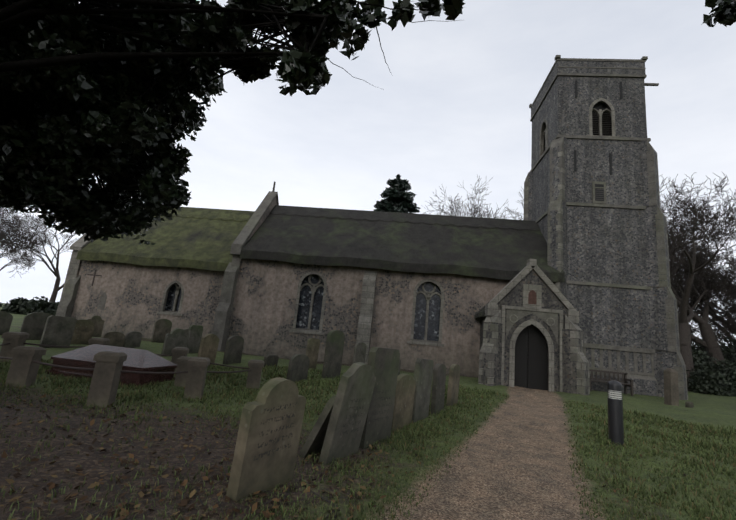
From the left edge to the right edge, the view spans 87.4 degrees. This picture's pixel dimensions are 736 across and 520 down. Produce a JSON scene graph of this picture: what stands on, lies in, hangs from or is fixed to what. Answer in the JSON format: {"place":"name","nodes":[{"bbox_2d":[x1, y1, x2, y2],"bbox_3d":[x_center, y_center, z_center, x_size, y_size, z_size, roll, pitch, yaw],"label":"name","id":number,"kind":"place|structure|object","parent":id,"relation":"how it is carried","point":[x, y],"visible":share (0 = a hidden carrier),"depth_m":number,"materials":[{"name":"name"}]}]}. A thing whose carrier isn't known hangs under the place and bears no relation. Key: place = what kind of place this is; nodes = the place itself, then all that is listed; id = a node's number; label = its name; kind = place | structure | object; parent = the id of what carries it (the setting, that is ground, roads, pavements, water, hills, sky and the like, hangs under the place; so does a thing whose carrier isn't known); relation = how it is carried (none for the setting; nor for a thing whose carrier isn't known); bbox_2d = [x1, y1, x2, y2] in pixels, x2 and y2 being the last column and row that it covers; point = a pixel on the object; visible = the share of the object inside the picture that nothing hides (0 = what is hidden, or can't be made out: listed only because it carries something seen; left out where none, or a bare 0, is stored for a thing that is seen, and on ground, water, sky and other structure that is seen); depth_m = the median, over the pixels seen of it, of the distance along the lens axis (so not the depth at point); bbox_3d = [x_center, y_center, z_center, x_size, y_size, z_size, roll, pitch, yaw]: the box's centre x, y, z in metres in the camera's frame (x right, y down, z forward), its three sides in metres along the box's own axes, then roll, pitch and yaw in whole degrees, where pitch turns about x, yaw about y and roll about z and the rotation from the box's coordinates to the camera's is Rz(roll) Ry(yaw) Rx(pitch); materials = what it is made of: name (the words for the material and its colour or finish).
{"place":"outdoors","nodes":[
{"label":"outdoors","id":0,"kind":"place"},
{"bbox_2d":[0,0,459,242],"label":"tree","id":1,"kind":"object","parent":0,"point":[79,132],"depth_m":5.51,"materials":[{"name":"green plant"}]},
{"bbox_2d":[0,0,735,244],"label":"tree sprigs","id":2,"kind":"object","parent":1,"relation":"attached to","point":[724,13],"visible":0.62,"depth_m":3.90,"materials":[{"name":"green plant"}]},
{"bbox_2d":[0,303,735,519],"bbox_3d":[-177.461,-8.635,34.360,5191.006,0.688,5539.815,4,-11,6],"label":"ground","id":3,"kind":"structure","parent":0,"point":[513,462],"depth_m":5.27,"materials":[{"name":"green plant"}]},
{"bbox_2d":[0,311,12,334],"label":"headstone","id":4,"kind":"object","parent":3,"relation":"on","point":[6,318],"visible":0.88,"depth_m":15.54,"materials":[{"name":"grey stone"}]},
{"bbox_2d":[0,332,29,361],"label":"gravestone","id":5,"kind":"object","parent":3,"relation":"on","point":[14,339],"visible":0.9,"depth_m":10.27,"materials":[{"name":"stone"}]},
{"bbox_2d":[0,208,32,267],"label":"bare tree","id":6,"kind":"object","parent":3,"relation":"on","point":[3,237],"visible":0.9,"depth_m":49.82,"materials":[{"name":"grey plant"}]},
{"bbox_2d":[0,229,41,270],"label":"bare tree","id":7,"kind":"object","parent":3,"relation":"on","point":[12,262],"visible":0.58,"depth_m":69.24,"materials":[{"name":"grey plant"}]},
{"bbox_2d":[0,208,49,277],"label":"bare tree","id":8,"kind":"object","parent":3,"relation":"on","point":[10,239],"visible":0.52,"depth_m":54.01,"materials":[{"name":"grey plant"}]},
{"bbox_2d":[4,346,46,387],"bbox_3d":[-7.096,2.335,7.927,0.410,1.080,0.410,8,-14,-11],"label":"post","id":9,"kind":"object","parent":3,"relation":"on","point":[23,370],"visible":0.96,"depth_m":7.83,"materials":[{"name":"stone"}]},
{"bbox_2d":[20,312,53,339],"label":"headstone","id":10,"kind":"object","parent":3,"relation":"on","point":[33,324],"visible":0.54,"depth_m":14.73,"materials":[{"name":"grey stone"}]},
{"bbox_2d":[1,208,78,302],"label":"bare tree","id":11,"kind":"object","parent":3,"relation":"on","point":[57,288],"visible":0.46,"depth_m":54.39,"materials":[{"name":"grey plant"}]},
{"bbox_2d":[39,315,76,347],"bbox_3d":[-11.111,2.752,13.780,0.130,1.450,0.880,1,-13,29],"label":"headstone","id":12,"kind":"object","parent":3,"relation":"on","point":[58,331],"visible":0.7,"depth_m":13.75,"materials":[{"name":"grey stone"}]},
{"bbox_2d":[71,319,93,344],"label":"headstone","id":13,"kind":"object","parent":3,"relation":"on","point":[83,331],"visible":0.65,"depth_m":15.16,"materials":[{"name":"grey stone"}]},
{"bbox_2d":[86,315,104,336],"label":"headstone","id":14,"kind":"object","parent":3,"relation":"on","point":[97,321],"visible":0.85,"depth_m":18.54,"materials":[{"name":"grey stone"}]},
{"bbox_2d":[88,337,109,344],"bbox_3d":[-8.201,2.903,11.619,0.410,1.080,0.410,8,-10,-10],"label":"gravestone","id":15,"kind":"object","parent":3,"relation":"on","point":[100,341],"visible":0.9,"depth_m":11.53,"materials":[{"name":"stone"}]},
{"bbox_2d":[86,351,126,407],"bbox_3d":[-4.872,2.342,7.121,0.410,1.250,0.410,8,-12,-12],"label":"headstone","id":16,"kind":"object","parent":3,"relation":"on","point":[105,379],"visible":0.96,"depth_m":7.01,"materials":[{"name":"stone"}]},
{"bbox_2d":[0,343,250,373],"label":"tomb rails","id":17,"kind":"object","parent":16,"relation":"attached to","point":[68,367],"visible":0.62,"depth_m":8.27,"materials":[{"name":"black metal"}]},
{"bbox_2d":[45,344,177,385],"bbox_3d":[-6.494,2.738,9.924,2.660,0.980,1.360,3,-12,11],"label":"granite tomb","id":18,"kind":"object","parent":3,"relation":"on","point":[141,360],"visible":0.56,"depth_m":9.51,"materials":[{"name":"grey stone"}]},
{"bbox_2d":[101,331,124,346],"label":"headstone","id":19,"kind":"object","parent":3,"relation":"on","point":[116,338],"visible":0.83,"depth_m":15.31,"materials":[{"name":"grey stone"}]},
{"bbox_2d":[123,331,142,347],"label":"headstone","id":20,"kind":"object","parent":3,"relation":"on","point":[133,339],"visible":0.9,"depth_m":15.87,"materials":[{"name":"grey stone"}]},
{"bbox_2d":[151,319,171,342],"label":"headstone","id":21,"kind":"object","parent":3,"relation":"on","point":[161,328],"visible":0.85,"depth_m":18.75,"materials":[{"name":"grey stone"}]},
{"bbox_2d":[161,328,188,356],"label":"headstone","id":22,"kind":"object","parent":3,"relation":"on","point":[176,337],"visible":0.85,"depth_m":14.42,"materials":[{"name":"grey stone"}]},
{"bbox_2d":[171,347,188,371],"bbox_3d":[-5.618,3.107,11.390,0.410,1.020,0.410,8,-10,-14],"label":"gravestone","id":23,"kind":"object","parent":3,"relation":"on","point":[177,352],"visible":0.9,"depth_m":11.27,"materials":[{"name":"stone"}]},
{"bbox_2d":[174,356,191,386],"bbox_3d":[-4.631,2.954,9.698,0.410,1.000,0.410,8,-12,-13],"label":"post","id":24,"kind":"object","parent":3,"relation":"on","point":[181,378],"visible":0.46,"depth_m":9.55,"materials":[{"name":"stone"}]},
{"bbox_2d":[187,325,202,352],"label":"headstone","id":25,"kind":"object","parent":3,"relation":"on","point":[195,332],"visible":0.68,"depth_m":16.03,"materials":[{"name":"grey stone"}]},
{"bbox_2d":[183,357,209,398],"bbox_3d":[-3.828,2.763,8.544,0.410,1.160,0.410,8,-9,-13],"label":"post","id":26,"kind":"object","parent":3,"relation":"on","point":[196,378],"visible":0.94,"depth_m":8.41,"materials":[{"name":"stone"}]},
{"bbox_2d":[197,334,219,365],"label":"headstone","id":27,"kind":"object","parent":3,"relation":"on","point":[209,344],"visible":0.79,"depth_m":13.32,"materials":[{"name":"grey stone"}]},
{"bbox_2d":[223,335,243,364],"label":"headstone","id":28,"kind":"object","parent":3,"relation":"on","point":[233,349],"visible":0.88,"depth_m":14.27,"materials":[{"name":"grey stone"}]},
{"bbox_2d":[246,359,263,388],"bbox_3d":[-3.105,3.250,10.488,0.410,1.020,0.410,8,-11,-11],"label":"post","id":29,"kind":"object","parent":3,"relation":"on","point":[254,374],"visible":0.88,"depth_m":10.35,"materials":[{"name":"stone"}]},
{"bbox_2d":[226,377,305,500],"bbox_3d":[-1.043,1.998,4.055,0.130,1.470,0.860,5,-8,29],"label":"headstone","id":30,"kind":"object","parent":3,"relation":"on","point":[267,441],"visible":0.94,"depth_m":3.94,"materials":[{"name":"grey stone"}]},
{"bbox_2d":[264,355,278,366],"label":"headstone","id":31,"kind":"object","parent":3,"relation":"on","point":[271,360],"visible":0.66,"depth_m":13.90,"materials":[{"name":"grey stone"}]},
{"bbox_2d":[286,354,309,382],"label":"headstone","id":32,"kind":"object","parent":3,"relation":"on","point":[298,367],"visible":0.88,"depth_m":11.47,"materials":[{"name":"grey stone"}]},
{"bbox_2d":[56,181,564,382],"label":"church building","id":33,"kind":"structure","parent":3,"relation":"on","point":[270,275],"depth_m":20.18,"materials":[{"name":"grey stone"}]},
{"bbox_2d":[306,338,319,368],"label":"headstone","id":34,"kind":"object","parent":3,"relation":"on","point":[312,349],"visible":0.68,"depth_m":14.70,"materials":[{"name":"beige stone"}]},
{"bbox_2d":[298,395,335,457],"bbox_3d":[-0.652,2.574,5.683,0.100,1.300,0.700,29,1,28],"label":"headstone","id":35,"kind":"object","parent":3,"relation":"on","point":[315,439],"visible":0.27,"depth_m":5.39,"materials":[{"name":"grey stone"}]},
{"bbox_2d":[322,330,344,377],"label":"headstone","id":36,"kind":"object","parent":3,"relation":"on","point":[333,355],"visible":0.81,"depth_m":12.88,"materials":[{"name":"grey stone"}]},
{"bbox_2d":[318,362,375,465],"bbox_3d":[-0.283,2.344,5.576,0.120,1.710,0.920,10,-11,29],"label":"headstone","id":37,"kind":"object","parent":3,"relation":"on","point":[346,424],"visible":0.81,"depth_m":5.43,"materials":[{"name":"grey stone"}]},
{"bbox_2d":[352,342,366,363],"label":"headstone","id":38,"kind":"object","parent":3,"relation":"on","point":[360,348],"visible":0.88,"depth_m":15.71,"materials":[{"name":"grey stone"}]},
{"bbox_2d":[0,370,719,519],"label":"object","id":39,"kind":"object","parent":3,"relation":"on","point":[184,501],"depth_m":4.02,"materials":[{"name":"plant"}]},
{"bbox_2d":[0,296,734,349],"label":"hedge","id":40,"kind":"object","parent":3,"relation":"on","point":[21,305],"visible":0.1,"depth_m":46.38,"materials":[{"name":"green plant"}]},
{"bbox_2d":[359,347,399,448],"bbox_3d":[0.189,2.477,6.586,0.130,1.910,0.880,0,-13,33],"label":"headstone","id":41,"kind":"object","parent":3,"relation":"on","point":[383,363],"visible":0.68,"depth_m":6.53,"materials":[{"name":"grey stone"}]},
{"bbox_2d":[391,374,415,430],"bbox_3d":[0.657,2.951,7.595,0.120,1.370,0.820,2,-12,33],"label":"headstone","id":42,"kind":"object","parent":3,"relation":"on","point":[404,400],"visible":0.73,"depth_m":7.55,"materials":[{"name":"grey stone"}]},
{"bbox_2d":[411,358,433,422],"bbox_3d":[1.159,2.993,8.397,0.110,1.630,0.780,1,-14,32],"label":"headstone","id":43,"kind":"object","parent":3,"relation":"on","point":[423,372],"visible":0.68,"depth_m":8.31,"materials":[{"name":"grey stone"}]},
{"bbox_2d":[430,364,445,414],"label":"headstone","id":44,"kind":"object","parent":3,"relation":"on","point":[438,388],"visible":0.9,"depth_m":9.12,"materials":[{"name":"grey stone"}]},
{"bbox_2d":[446,364,459,405],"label":"headstone","id":45,"kind":"object","parent":3,"relation":"on","point":[453,384],"visible":0.85,"depth_m":10.20,"materials":[{"name":"grey stone"}]},
{"bbox_2d":[421,176,521,218],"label":"bare tree","id":46,"kind":"object","parent":3,"relation":"on","point":[470,210],"visible":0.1,"depth_m":44.85,"materials":[{"name":"plant"}]},
{"bbox_2d":[496,187,523,219],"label":"bare tree","id":47,"kind":"object","parent":3,"relation":"on","point":[515,212],"visible":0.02,"depth_m":42.06,"materials":[{"name":"plant"}]},
{"bbox_2d":[474,259,589,394],"bbox_3d":[6.699,3.119,16.721,4.142,5.920,3.721,4,-11,6],"label":"church porch","id":48,"kind":"object","parent":3,"relation":"on","point":[530,328],"visible":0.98,"depth_m":15.52,"materials":[{"name":"grey stone"}]},
{"bbox_2d":[589,369,633,395],"bbox_3d":[10.654,5.411,17.108,1.900,0.930,0.580,4,-11,6],"label":"bench","id":49,"kind":"object","parent":3,"relation":"on","point":[625,380],"visible":0.67,"depth_m":17.30,"materials":[{"name":"brown wood"}]},
{"bbox_2d":[607,380,623,445],"bbox_3d":[4.983,3.109,7.759,0.260,1.320,0.260,4,-11,6],"label":"bollard light","id":50,"kind":"object","parent":3,"relation":"on","point":[615,416],"visible":0.96,"depth_m":7.68,"materials":[{"name":"black metal"}]},
{"bbox_2d":[663,368,678,405],"bbox_3d":[11.143,4.808,14.156,0.300,1.600,0.300,7,-9,-6],"label":"gravestone","id":51,"kind":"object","parent":3,"relation":"on","point":[671,392],"depth_m":14.08,"materials":[{"name":"grey stone"}]},
{"bbox_2d":[685,401,693,407],"bbox_3d":[11.456,5.337,13.730,0.220,0.550,0.120,8,-8,-14],"label":"gravestone","id":52,"kind":"object","parent":3,"relation":"on","point":[689,404],"visible":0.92,"depth_m":13.71,"materials":[{"name":"grey stone"}]},
{"bbox_2d":[659,172,735,391],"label":"bare tree","id":53,"kind":"object","parent":3,"relation":"on","point":[684,319],"visible":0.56,"depth_m":24.44,"materials":[{"name":"brown plant"}]},
{"bbox_2d":[660,184,735,364],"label":"bare tree","id":54,"kind":"object","parent":3,"relation":"on","point":[710,343],"visible":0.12,"depth_m":27.52,"materials":[{"name":"brown plant"}]},
{"bbox_2d":[670,225,735,350],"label":"bare tree","id":55,"kind":"object","parent":3,"relation":"on","point":[719,271],"visible":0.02,"depth_m":34.73,"materials":[{"name":"brown plant"}]},
{"bbox_2d":[673,256,735,359],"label":"bare tree","id":56,"kind":"object","parent":3,"relation":"on","point":[694,328],"visible":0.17,"depth_m":31.18,"materials":[{"name":"brown plant"}]},
{"bbox_2d":[686,333,735,396],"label":"hedge","id":57,"kind":"object","parent":3,"relation":"on","point":[714,378],"visible":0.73,"depth_m":22.88,"materials":[{"name":"green plant"}]},
{"bbox_2d":[709,261,735,346],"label":"bare tree","id":58,"kind":"object","parent":3,"relation":"on","point":[725,317],"visible":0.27,"depth_m":29.88,"materials":[{"name":"brown plant"}]},
{"bbox_2d":[719,255,735,308],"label":"bare tree","id":59,"kind":"object","parent":3,"relation":"on","point":[729,294],"visible":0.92,"depth_m":28.05,"materials":[{"name":"brown plant"}]},
{"bbox_2d":[0,358,735,519],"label":"grass","id":60,"kind":"structure","parent":0,"point":[706,446],"depth_m":6.79,"materials":[{"name":"green plant"}]},
{"bbox_2d":[0,0,735,345],"label":"sky","id":61,"kind":"structure","parent":0,"point":[452,109],"materials":[{"name":"white"}]},
{"bbox_2d":[374,174,420,212],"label":"conifer","id":62,"kind":"object","parent":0,"point":[396,190],"depth_m":41.24,"materials":[{"name":"green plant"}]},
{"bbox_2d":[524,55,687,399],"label":"church tower","id":63,"kind":"structure","parent":0,"point":[593,210],"depth_m":19.32,"materials":[{"name":"grey stone"}]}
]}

